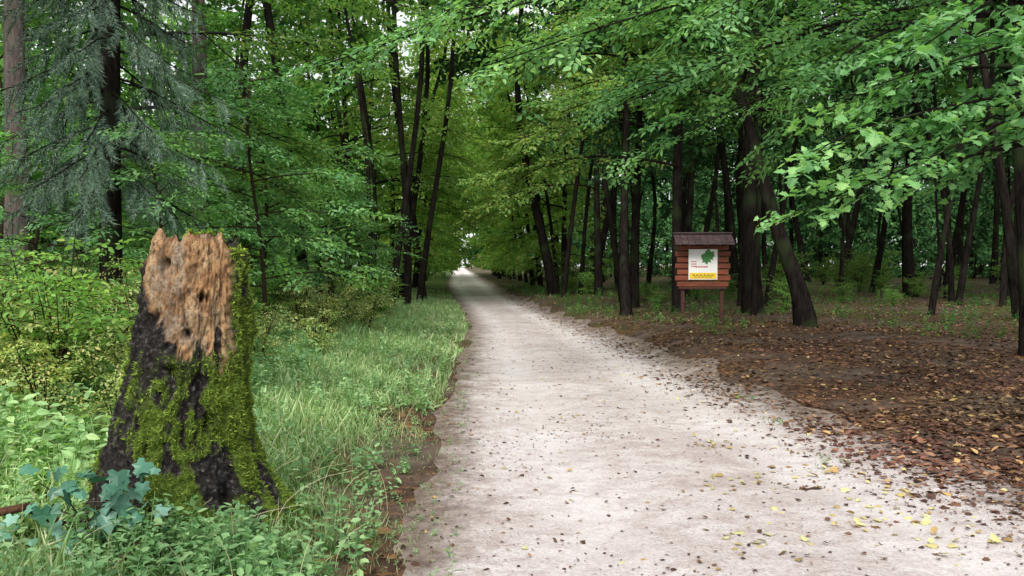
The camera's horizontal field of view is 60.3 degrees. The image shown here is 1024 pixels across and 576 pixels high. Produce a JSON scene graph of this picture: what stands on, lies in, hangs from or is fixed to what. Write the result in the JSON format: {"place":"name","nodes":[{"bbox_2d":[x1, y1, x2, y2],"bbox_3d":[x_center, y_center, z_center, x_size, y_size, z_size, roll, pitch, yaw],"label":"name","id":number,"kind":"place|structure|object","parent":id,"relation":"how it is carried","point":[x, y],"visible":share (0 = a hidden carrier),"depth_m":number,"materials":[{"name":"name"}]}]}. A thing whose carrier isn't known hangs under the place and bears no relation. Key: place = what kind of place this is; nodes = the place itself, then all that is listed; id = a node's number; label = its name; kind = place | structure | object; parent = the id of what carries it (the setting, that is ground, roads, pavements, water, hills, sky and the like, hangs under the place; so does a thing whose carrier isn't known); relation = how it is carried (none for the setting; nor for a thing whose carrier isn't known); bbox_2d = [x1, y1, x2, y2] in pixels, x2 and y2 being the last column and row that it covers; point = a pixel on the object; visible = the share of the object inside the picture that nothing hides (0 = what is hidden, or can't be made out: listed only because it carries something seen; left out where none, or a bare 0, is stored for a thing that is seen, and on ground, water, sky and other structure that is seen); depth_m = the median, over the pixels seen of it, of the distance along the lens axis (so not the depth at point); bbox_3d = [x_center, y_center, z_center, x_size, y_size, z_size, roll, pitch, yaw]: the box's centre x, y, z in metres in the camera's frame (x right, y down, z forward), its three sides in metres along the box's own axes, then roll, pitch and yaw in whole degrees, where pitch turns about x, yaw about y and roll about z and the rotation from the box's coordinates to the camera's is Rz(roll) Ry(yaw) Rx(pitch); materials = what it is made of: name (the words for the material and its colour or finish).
{"place":"outdoors","nodes":[
{"label":"outdoors","id":0,"kind":"place"},
{"bbox_2d":[0,0,1013,266],"label":"sky","id":1,"kind":"structure","parent":0,"point":[515,10],"materials":[{"name":"white"}]},
{"bbox_2d":[0,266,1023,575],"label":"ground","id":2,"kind":"structure","parent":0,"point":[418,474],"depth_m":11.49,"materials":[{"name":"brown soil"}]},
{"bbox_2d":[2,0,31,299],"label":"pine tree","id":3,"kind":"object","parent":2,"relation":"on","point":[12,60],"visible":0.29,"depth_m":15.56,"materials":[{"name":"brown plant"}]},
{"bbox_2d":[0,232,78,365],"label":"yellow green shrub","id":4,"kind":"object","parent":2,"relation":"on","point":[24,269],"visible":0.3,"depth_m":8.61,"materials":[{"name":"green plant"}]},
{"bbox_2d":[0,0,100,216],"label":"hornbeam tree","id":5,"kind":"object","parent":2,"relation":"on","point":[41,100],"visible":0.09,"depth_m":31.77,"materials":[{"name":"green plant"}]},
{"bbox_2d":[0,321,124,435],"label":"yellow green shrub","id":6,"kind":"object","parent":2,"relation":"on","point":[50,382],"visible":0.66,"depth_m":6.86,"materials":[{"name":"green plant"}]},
{"bbox_2d":[0,285,129,420],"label":"yellow green shrub","id":7,"kind":"object","parent":2,"relation":"on","point":[11,371],"visible":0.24,"depth_m":7.50,"materials":[{"name":"green plant"}]},
{"bbox_2d":[0,261,130,415],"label":"yellow green shrub","id":8,"kind":"object","parent":2,"relation":"on","point":[30,329],"visible":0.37,"depth_m":7.32,"materials":[{"name":"green plant"}]},
{"bbox_2d":[0,31,139,271],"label":"beech sapling","id":9,"kind":"object","parent":2,"relation":"on","point":[47,90],"visible":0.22,"depth_m":18.10,"materials":[{"name":"green plant"}]},
{"bbox_2d":[0,228,145,387],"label":"yellow green shrub","id":10,"kind":"object","parent":2,"relation":"on","point":[33,296],"visible":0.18,"depth_m":8.65,"materials":[{"name":"green plant"}]},
{"bbox_2d":[0,231,148,411],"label":"yellow green shrub","id":11,"kind":"object","parent":2,"relation":"on","point":[96,320],"visible":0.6,"depth_m":7.37,"materials":[{"name":"green plant"}]},
{"bbox_2d":[0,98,150,291],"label":"beech sapling","id":12,"kind":"object","parent":2,"relation":"on","point":[36,244],"visible":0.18,"depth_m":13.81,"materials":[{"name":"green plant"}]},
{"bbox_2d":[0,458,171,560],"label":"ivy plant","id":13,"kind":"object","parent":2,"relation":"on","point":[114,489],"visible":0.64,"depth_m":4.36,"materials":[{"name":"green plant"}]},
{"bbox_2d":[61,353,127,432],"bbox_3d":[-3.031,0.871,6.847,0.726,0.742,0.835,0,2,16],"label":"yellow green shrub","id":14,"kind":"object","parent":2,"relation":"on","point":[116,380],"visible":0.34,"depth_m":6.72,"materials":[{"name":"green plant"}]},
{"bbox_2d":[30,2,173,272],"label":"hornbeam tree","id":15,"kind":"object","parent":2,"relation":"on","point":[87,25],"visible":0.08,"depth_m":34.30,"materials":[{"name":"green plant"}]},
{"bbox_2d":[0,0,222,275],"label":"hornbeam tree","id":16,"kind":"object","parent":2,"relation":"on","point":[128,4],"visible":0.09,"depth_m":20.48,"materials":[{"name":"green plant"}]},
{"bbox_2d":[0,0,248,347],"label":"spruce tree","id":17,"kind":"object","parent":2,"relation":"on","point":[106,66],"visible":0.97,"depth_m":11.25,"materials":[{"name":"green plant"}]},
{"bbox_2d":[21,123,269,341],"bbox_3d":[-4.811,-0.474,11.422,3.339,3.404,2.786,1,2,35],"label":"beech sapling","id":18,"kind":"object","parent":2,"relation":"on","point":[172,167],"visible":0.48,"depth_m":11.16,"materials":[{"name":"green plant"}]},
{"bbox_2d":[73,228,314,536],"bbox_3d":[-1.829,0.572,5.065,1.401,1.831,1.267,1,2,28],"label":"tree stump","id":19,"kind":"object","parent":2,"relation":"on","point":[183,419],"visible":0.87,"depth_m":4.83,"materials":[{"name":"brown wood"}]},
{"bbox_2d":[0,0,412,277],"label":"distant tree mass","id":20,"kind":"object","parent":2,"relation":"on","point":[167,112],"visible":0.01,"depth_m":68.84,"materials":[{"name":"green plant"}]},
{"bbox_2d":[0,401,417,575],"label":"dry grass stalks","id":21,"kind":"object","parent":2,"relation":"on","point":[209,500],"visible":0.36,"depth_m":4.80,"materials":[{"name":"beige"}]},
{"bbox_2d":[153,0,271,232],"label":"pine tree","id":22,"kind":"object","parent":2,"relation":"on","point":[202,3],"visible":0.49,"depth_m":18.45,"materials":[{"name":"green plant"}]},
{"bbox_2d":[156,0,305,228],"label":"hornbeam tree","id":23,"kind":"object","parent":2,"relation":"on","point":[215,51],"visible":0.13,"depth_m":35.85,"materials":[{"name":"green plant"}]},
{"bbox_2d":[0,295,485,575],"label":"undergrowth herbs","id":24,"kind":"object","parent":2,"relation":"on","point":[245,556],"visible":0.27,"depth_m":5.36,"materials":[{"name":"green plant"}]},
{"bbox_2d":[153,0,332,241],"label":"hornbeam tree","id":25,"kind":"object","parent":2,"relation":"on","point":[232,23],"visible":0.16,"depth_m":31.40,"materials":[{"name":"green plant"}]},
{"bbox_2d":[138,61,367,288],"bbox_3d":[-6.249,-2.016,21.896,5.432,6.284,5.650,1,2,43],"label":"beech sapling","id":26,"kind":"object","parent":2,"relation":"on","point":[248,201],"visible":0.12,"depth_m":20.68,"materials":[{"name":"green plant"}]},
{"bbox_2d":[150,86,357,297],"bbox_3d":[-5.184,-1.442,17.651,4.221,5.158,5.059,0,2,-7],"label":"beech sapling","id":27,"kind":"object","parent":2,"relation":"on","point":[263,232],"visible":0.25,"depth_m":17.64,"materials":[{"name":"green plant"}]},
{"bbox_2d":[123,5,401,318],"bbox_3d":[-5.027,-2.036,18.838,5.675,6.565,5.903,1,2,30],"label":"beech sapling","id":28,"kind":"object","parent":2,"relation":"on","point":[267,220],"visible":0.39,"depth_m":17.70,"materials":[{"name":"green plant"}]},
{"bbox_2d":[251,298,305,366],"bbox_3d":[-3.168,0.651,11.339,1.113,1.067,1.118,1,2,34],"label":"yellow green shrub","id":29,"kind":"object","parent":2,"relation":"on","point":[265,337],"visible":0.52,"depth_m":11.39,"materials":[{"name":"green plant"}]},
{"bbox_2d":[94,0,466,305],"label":"hornbeam tree","id":30,"kind":"object","parent":2,"relation":"on","point":[268,44],"visible":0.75,"depth_m":15.46,"materials":[{"name":"green plant"}]},
{"bbox_2d":[165,62,404,328],"bbox_3d":[-3.988,-1.143,14.491,4.004,4.756,4.271,-1,2,-21],"label":"beech sapling","id":31,"kind":"object","parent":2,"relation":"on","point":[263,273],"visible":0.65,"depth_m":13.98,"materials":[{"name":"green plant"}]},
{"bbox_2d":[262,0,309,309],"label":"slender tree","id":32,"kind":"object","parent":2,"relation":"on","point":[268,16],"visible":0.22,"depth_m":23.63,"materials":[{"name":"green plant"}]},
{"bbox_2d":[267,261,340,330],"bbox_3d":[-4.017,0.219,16.713,1.424,1.455,1.637,0,2,10],"label":"yellow green shrub","id":33,"kind":"object","parent":2,"relation":"on","point":[295,298],"visible":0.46,"depth_m":16.75,"materials":[{"name":"green plant"}]},
{"bbox_2d":[229,0,391,293],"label":"slender tree","id":34,"kind":"object","parent":2,"relation":"on","point":[257,12],"visible":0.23,"depth_m":31.95,"materials":[{"name":"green plant"}]},
{"bbox_2d":[284,300,339,353],"bbox_3d":[-2.918,0.616,12.875,0.878,0.888,0.887,0,2,-1],"label":"yellow green shrub","id":35,"kind":"object","parent":2,"relation":"on","point":[316,339],"visible":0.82,"depth_m":12.87,"materials":[{"name":"green plant"}]},
{"bbox_2d":[253,0,386,293],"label":"hornbeam tree","id":36,"kind":"object","parent":2,"relation":"on","point":[311,33],"visible":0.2,"depth_m":37.02,"materials":[{"name":"green plant"}]},
{"bbox_2d":[261,159,387,296],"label":"beech sapling","id":37,"kind":"object","parent":2,"relation":"on","point":[353,248],"visible":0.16,"depth_m":32.08,"materials":[{"name":"green plant"}]},
{"bbox_2d":[291,274,370,340],"bbox_3d":[-3.120,0.364,15.355,1.364,1.212,1.187,0,2,-7],"label":"yellow green shrub","id":38,"kind":"object","parent":2,"relation":"on","point":[324,317],"visible":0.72,"depth_m":15.31,"materials":[{"name":"green plant"}]},
{"bbox_2d":[252,152,422,318],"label":"beech sapling","id":39,"kind":"object","parent":2,"relation":"on","point":[308,263],"visible":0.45,"depth_m":19.66,"materials":[{"name":"green plant"}]},
{"bbox_2d":[256,154,423,301],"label":"beech sapling","id":40,"kind":"object","parent":2,"relation":"on","point":[365,200],"visible":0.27,"depth_m":23.20,"materials":[{"name":"green plant"}]},
{"bbox_2d":[273,0,422,292],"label":"hornbeam tree","id":41,"kind":"object","parent":2,"relation":"on","point":[314,133],"visible":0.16,"depth_m":40.71,"materials":[{"name":"green plant"}]},
{"bbox_2d":[272,0,444,309],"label":"slender tree","id":42,"kind":"object","parent":2,"relation":"on","point":[360,33],"visible":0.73,"depth_m":24.75,"materials":[{"name":"green plant"}]},
{"bbox_2d":[292,0,445,288],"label":"slender tree","id":43,"kind":"object","parent":2,"relation":"on","point":[348,86],"visible":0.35,"depth_m":29.66,"materials":[{"name":"green plant"}]},
{"bbox_2d":[339,283,398,333],"bbox_3d":[-2.836,0.502,17.848,1.299,1.245,1.304,1,2,43],"label":"yellow green shrub","id":44,"kind":"object","parent":2,"relation":"on","point":[364,309],"visible":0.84,"depth_m":17.87,"materials":[{"name":"green plant"}]},
{"bbox_2d":[295,0,479,280],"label":"arching tree","id":45,"kind":"object","parent":2,"relation":"on","point":[405,117],"visible":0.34,"depth_m":39.37,"materials":[{"name":"green plant"}]},
{"bbox_2d":[278,0,510,297],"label":"arching tree","id":46,"kind":"object","parent":2,"relation":"on","point":[404,83],"visible":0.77,"depth_m":32.08,"materials":[{"name":"green plant"}]},
{"bbox_2d":[326,26,479,270],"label":"arching tree","id":47,"kind":"object","parent":2,"relation":"on","point":[437,211],"visible":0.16,"depth_m":44.69,"materials":[{"name":"green plant"}]},
{"bbox_2d":[375,0,455,302],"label":"slender tree","id":48,"kind":"object","parent":2,"relation":"on","point":[422,274],"visible":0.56,"depth_m":30.98,"materials":[{"name":"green plant"}]},
{"bbox_2d":[343,0,498,276],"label":"roadside tree","id":49,"kind":"object","parent":2,"relation":"on","point":[444,87],"visible":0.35,"depth_m":39.84,"materials":[{"name":"green plant"}]},
{"bbox_2d":[360,31,487,286],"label":"roadside tree","id":50,"kind":"object","parent":2,"relation":"on","point":[438,195],"visible":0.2,"depth_m":44.68,"materials":[{"name":"green plant"}]},
{"bbox_2d":[361,49,499,286],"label":"roadside tree","id":51,"kind":"object","parent":2,"relation":"on","point":[458,228],"visible":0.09,"depth_m":55.03,"materials":[{"name":"green plant"}]},
{"bbox_2d":[379,31,497,287],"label":"roadside tree","id":52,"kind":"object","parent":2,"relation":"on","point":[414,278],"visible":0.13,"depth_m":51.05,"materials":[{"name":"green plant"}]},
{"bbox_2d":[381,0,525,306],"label":"slender tree","id":53,"kind":"object","parent":2,"relation":"on","point":[397,258],"visible":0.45,"depth_m":27.40,"materials":[{"name":"green plant"}]},
{"bbox_2d":[0,283,908,575],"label":"grass","id":54,"kind":"structure","parent":2,"relation":"on","point":[292,401],"depth_m":8.16,"materials":[{"name":"green plant"}]},
{"bbox_2d":[392,0,519,305],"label":"slender tree","id":55,"kind":"object","parent":2,"relation":"on","point":[407,273],"visible":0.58,"depth_m":28.58,"materials":[{"name":"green plant"}]},
{"bbox_2d":[397,0,535,299],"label":"slender tree","id":56,"kind":"object","parent":2,"relation":"on","point":[421,147],"visible":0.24,"depth_m":32.75,"materials":[{"name":"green plant"}]},
{"bbox_2d":[395,80,552,280],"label":"distant tree mass","id":57,"kind":"object","parent":2,"relation":"on","point":[477,263],"visible":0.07,"depth_m":76.50,"materials":[{"name":"green plant"}]},
{"bbox_2d":[407,0,619,295],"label":"beech tree","id":58,"kind":"object","parent":2,"relation":"on","point":[551,278],"visible":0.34,"depth_m":35.14,"materials":[{"name":"green plant"}]},
{"bbox_2d":[4,285,1023,575],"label":"fallen leaves","id":59,"kind":"object","parent":2,"relation":"on","point":[942,433],"visible":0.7,"depth_m":8.39,"materials":[{"name":"brown plant"}]},
{"bbox_2d":[452,24,584,285],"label":"roadside tree","id":60,"kind":"object","parent":2,"relation":"on","point":[531,274],"visible":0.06,"depth_m":53.25,"materials":[{"name":"green plant"}]},
{"bbox_2d":[454,23,588,286],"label":"roadside tree","id":61,"kind":"object","parent":2,"relation":"on","point":[539,277],"visible":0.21,"depth_m":49.29,"materials":[{"name":"green plant"}]},
{"bbox_2d":[449,12,608,287],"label":"arching tree","id":62,"kind":"object","parent":2,"relation":"on","point":[563,237],"visible":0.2,"depth_m":41.63,"materials":[{"name":"green plant"}]},
{"bbox_2d":[451,1,615,290],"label":"roadside tree","id":63,"kind":"object","parent":2,"relation":"on","point":[502,125],"visible":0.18,"depth_m":44.65,"materials":[{"name":"green plant"}]},
{"bbox_2d":[477,11,613,290],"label":"roadside tree","id":64,"kind":"object","parent":2,"relation":"on","point":[524,255],"visible":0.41,"depth_m":40.71,"materials":[{"name":"green plant"}]},
{"bbox_2d":[452,0,672,295],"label":"arching tree","id":65,"kind":"object","parent":2,"relation":"on","point":[598,278],"visible":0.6,"depth_m":33.05,"materials":[{"name":"green plant"}]},
{"bbox_2d":[506,0,628,302],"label":"slender tree","id":66,"kind":"object","parent":2,"relation":"on","point":[611,228],"visible":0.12,"depth_m":30.19,"materials":[{"name":"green plant"}]},
{"bbox_2d":[518,9,657,296],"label":"slender tree","id":67,"kind":"object","parent":2,"relation":"on","point":[568,250],"visible":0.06,"depth_m":33.07,"materials":[{"name":"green plant"}]},
{"bbox_2d":[484,0,724,315],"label":"beech tree","id":68,"kind":"object","parent":2,"relation":"on","point":[625,300],"visible":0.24,"depth_m":23.11,"materials":[{"name":"green plant"}]},
{"bbox_2d":[456,0,768,311],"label":"arching tree","id":69,"kind":"object","parent":2,"relation":"on","point":[594,81],"visible":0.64,"depth_m":24.17,"materials":[{"name":"green plant"}]},
{"bbox_2d":[513,0,717,307],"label":"beech tree","id":70,"kind":"object","parent":2,"relation":"on","point":[634,243],"visible":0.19,"depth_m":26.53,"materials":[{"name":"green plant"}]},
{"bbox_2d":[536,0,704,293],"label":"beech tree","id":71,"kind":"object","parent":2,"relation":"on","point":[605,229],"visible":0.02,"depth_m":36.75,"materials":[{"name":"green plant"}]},
{"bbox_2d":[580,33,710,286],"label":"beech tree","id":72,"kind":"object","parent":2,"relation":"on","point":[653,182],"visible":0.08,"depth_m":44.35,"materials":[{"name":"green plant"}]},
{"bbox_2d":[271,0,1023,355],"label":"hornbeam tree","id":73,"kind":"object","parent":2,"relation":"on","point":[611,96],"visible":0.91,"depth_m":11.38,"materials":[{"name":"green plant"}]},
{"bbox_2d":[593,11,807,296],"bbox_3d":[6.756,-7.796,33.717,7.893,16.988,8.398,-1,2,-39],"label":"beech tree","id":74,"kind":"object","parent":2,"relation":"on","point":[689,209],"visible":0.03,"depth_m":34.37,"materials":[{"name":"green plant"}]},
{"bbox_2d":[671,232,734,324],"bbox_3d":[3.940,-0.093,18.265,1.216,2.118,0.760,0,2,3],"label":"information board","id":75,"kind":"object","parent":2,"relation":"on","point":[703,253],"visible":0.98,"depth_m":18.17,"materials":[{"name":"brown wood"}]},
{"bbox_2d":[646,15,801,290],"bbox_3d":[9.057,-6.647,39.165,7.551,14.333,7.091,1,2,26],"label":"beech tree","id":76,"kind":"object","parent":2,"relation":"on","point":[711,203],"depth_m":39.32,"materials":[{"name":"green plant"}]},
{"bbox_2d":[460,1,1014,281],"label":"distant tree mass","id":77,"kind":"object","parent":2,"relation":"on","point":[818,242],"visible":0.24,"depth_m":73.25,"materials":[{"name":"green plant"}]},
{"bbox_2d":[659,26,819,291],"bbox_3d":[9.493,-7.418,39.938,7.127,15.761,8.522,1,2,35],"label":"beech tree","id":78,"kind":"object","parent":2,"relation":"on","point":[733,262],"visible":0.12,"depth_m":39.13,"materials":[{"name":"green plant"}]},
{"bbox_2d":[616,0,874,305],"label":"beech tree","id":79,"kind":"object","parent":2,"relation":"on","point":[788,143],"visible":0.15,"depth_m":28.06,"materials":[{"name":"green plant"}]},
{"bbox_2d":[602,0,889,327],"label":"leaning maple tree","id":80,"kind":"object","parent":2,"relation":"on","point":[803,313],"visible":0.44,"depth_m":17.54,"materials":[{"name":"green plant"}]},
{"bbox_2d":[663,1,828,315],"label":"slender tree","id":81,"kind":"object","parent":2,"relation":"on","point":[754,286],"visible":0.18,"depth_m":21.17,"materials":[{"name":"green plant"}]},
{"bbox_2d":[618,0,880,313],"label":"beech tree","id":82,"kind":"object","parent":2,"relation":"on","point":[748,212],"visible":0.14,"depth_m":22.84,"materials":[{"name":"green plant"}]},
{"bbox_2d":[673,0,829,247],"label":"beech tree","id":83,"kind":"object","parent":2,"relation":"on","point":[738,185],"visible":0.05,"depth_m":44.63,"materials":[{"name":"green plant"}]},
{"bbox_2d":[508,280,1018,468],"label":"undergrowth herbs","id":84,"kind":"object","parent":2,"relation":"on","point":[838,310],"visible":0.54,"depth_m":23.43,"materials":[{"name":"green plant"}]},
{"bbox_2d":[685,0,862,157],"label":"beech tree","id":85,"kind":"object","parent":2,"relation":"on","point":[762,82],"visible":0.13,"depth_m":26.64,"materials":[{"name":"green plant"}]},
{"bbox_2d":[746,0,845,305],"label":"slender tree","id":86,"kind":"object","parent":2,"relation":"on","point":[772,267],"visible":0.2,"depth_m":27.39,"materials":[{"name":"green plant"}]},
{"bbox_2d":[751,1,864,282],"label":"beech tree","id":87,"kind":"object","parent":2,"relation":"on","point":[799,240],"visible":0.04,"depth_m":54.42,"materials":[{"name":"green plant"}]},
{"bbox_2d":[781,0,918,300],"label":"slender tree","id":88,"kind":"object","parent":2,"relation":"on","point":[841,271],"visible":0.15,"depth_m":30.04,"materials":[{"name":"green plant"}]},
{"bbox_2d":[778,0,939,286],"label":"beech tree","id":89,"kind":"object","parent":2,"relation":"on","point":[851,232],"visible":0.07,"depth_m":44.50,"materials":[{"name":"green plant"}]},
{"bbox_2d":[800,65,928,281],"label":"beech tree","id":90,"kind":"object","parent":2,"relation":"on","point":[822,174],"visible":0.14,"depth_m":53.52,"materials":[{"name":"green plant"}]},
{"bbox_2d":[787,0,980,301],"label":"beech tree","id":91,"kind":"object","parent":2,"relation":"on","point":[951,290],"visible":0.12,"depth_m":28.06,"materials":[{"name":"green plant"}]},
{"bbox_2d":[753,0,1023,233],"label":"maple tree","id":92,"kind":"object","parent":2,"relation":"on","point":[947,121],"visible":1,"depth_m":8.58,"materials":[{"name":"green plant"}]},
{"bbox_2d":[812,0,980,291],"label":"beech tree","id":93,"kind":"object","parent":2,"relation":"on","point":[879,255],"visible":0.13,"depth_m":38.01,"materials":[{"name":"green plant"}]},
{"bbox_2d":[823,0,996,296],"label":"beech tree","id":94,"kind":"object","parent":2,"relation":"on","point":[908,266],"visible":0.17,"depth_m":32.78,"materials":[{"name":"green plant"}]},
{"bbox_2d":[853,0,1008,298],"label":"slender tree","id":95,"kind":"object","parent":2,"relation":"on","point":[947,89],"visible":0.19,"depth_m":31.57,"materials":[{"name":"green plant"}]},
{"bbox_2d":[893,0,1002,314],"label":"slender tree","id":96,"kind":"object","parent":2,"relation":"on","point":[936,276],"visible":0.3,"depth_m":21.56,"materials":[{"name":"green plant"}]},
{"bbox_2d":[892,1,1008,284],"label":"beech tree","id":97,"kind":"object","parent":2,"relation":"on","point":[958,226],"visible":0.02,"depth_m":46.27,"materials":[{"name":"green plant"}]},
{"bbox_2d":[917,23,1011,283],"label":"beech tree","id":98,"kind":"object","parent":2,"relation":"on","point":[995,249],"visible":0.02,"depth_m":51.02,"materials":[{"name":"green plant"}]},
{"bbox_2d":[919,1,1014,306],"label":"beech tree","id":99,"kind":"object","parent":2,"relation":"on","point":[1003,286],"visible":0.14,"depth_m":23.43,"materials":[{"name":"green plant"}]},
{"bbox_2d":[954,7,1008,304],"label":"slender tree","id":100,"kind":"object","parent":2,"relation":"on","point":[964,266],"visible":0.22,"depth_m":25.65,"materials":[{"name":"brown plant"}]},
{"bbox_2d":[971,2,1018,319],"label":"slender tree","id":101,"kind":"object","parent":2,"relation":"on","point":[1009,240],"visible":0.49,"depth_m":19.56,"materials":[{"name":"brown plant"}]},
{"bbox_2d":[393,268,1023,575],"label":"dirt road","id":102,"kind":"structure","parent":0,"point":[633,542],"depth_m":6.06,"materials":[{"name":"white gravel"}]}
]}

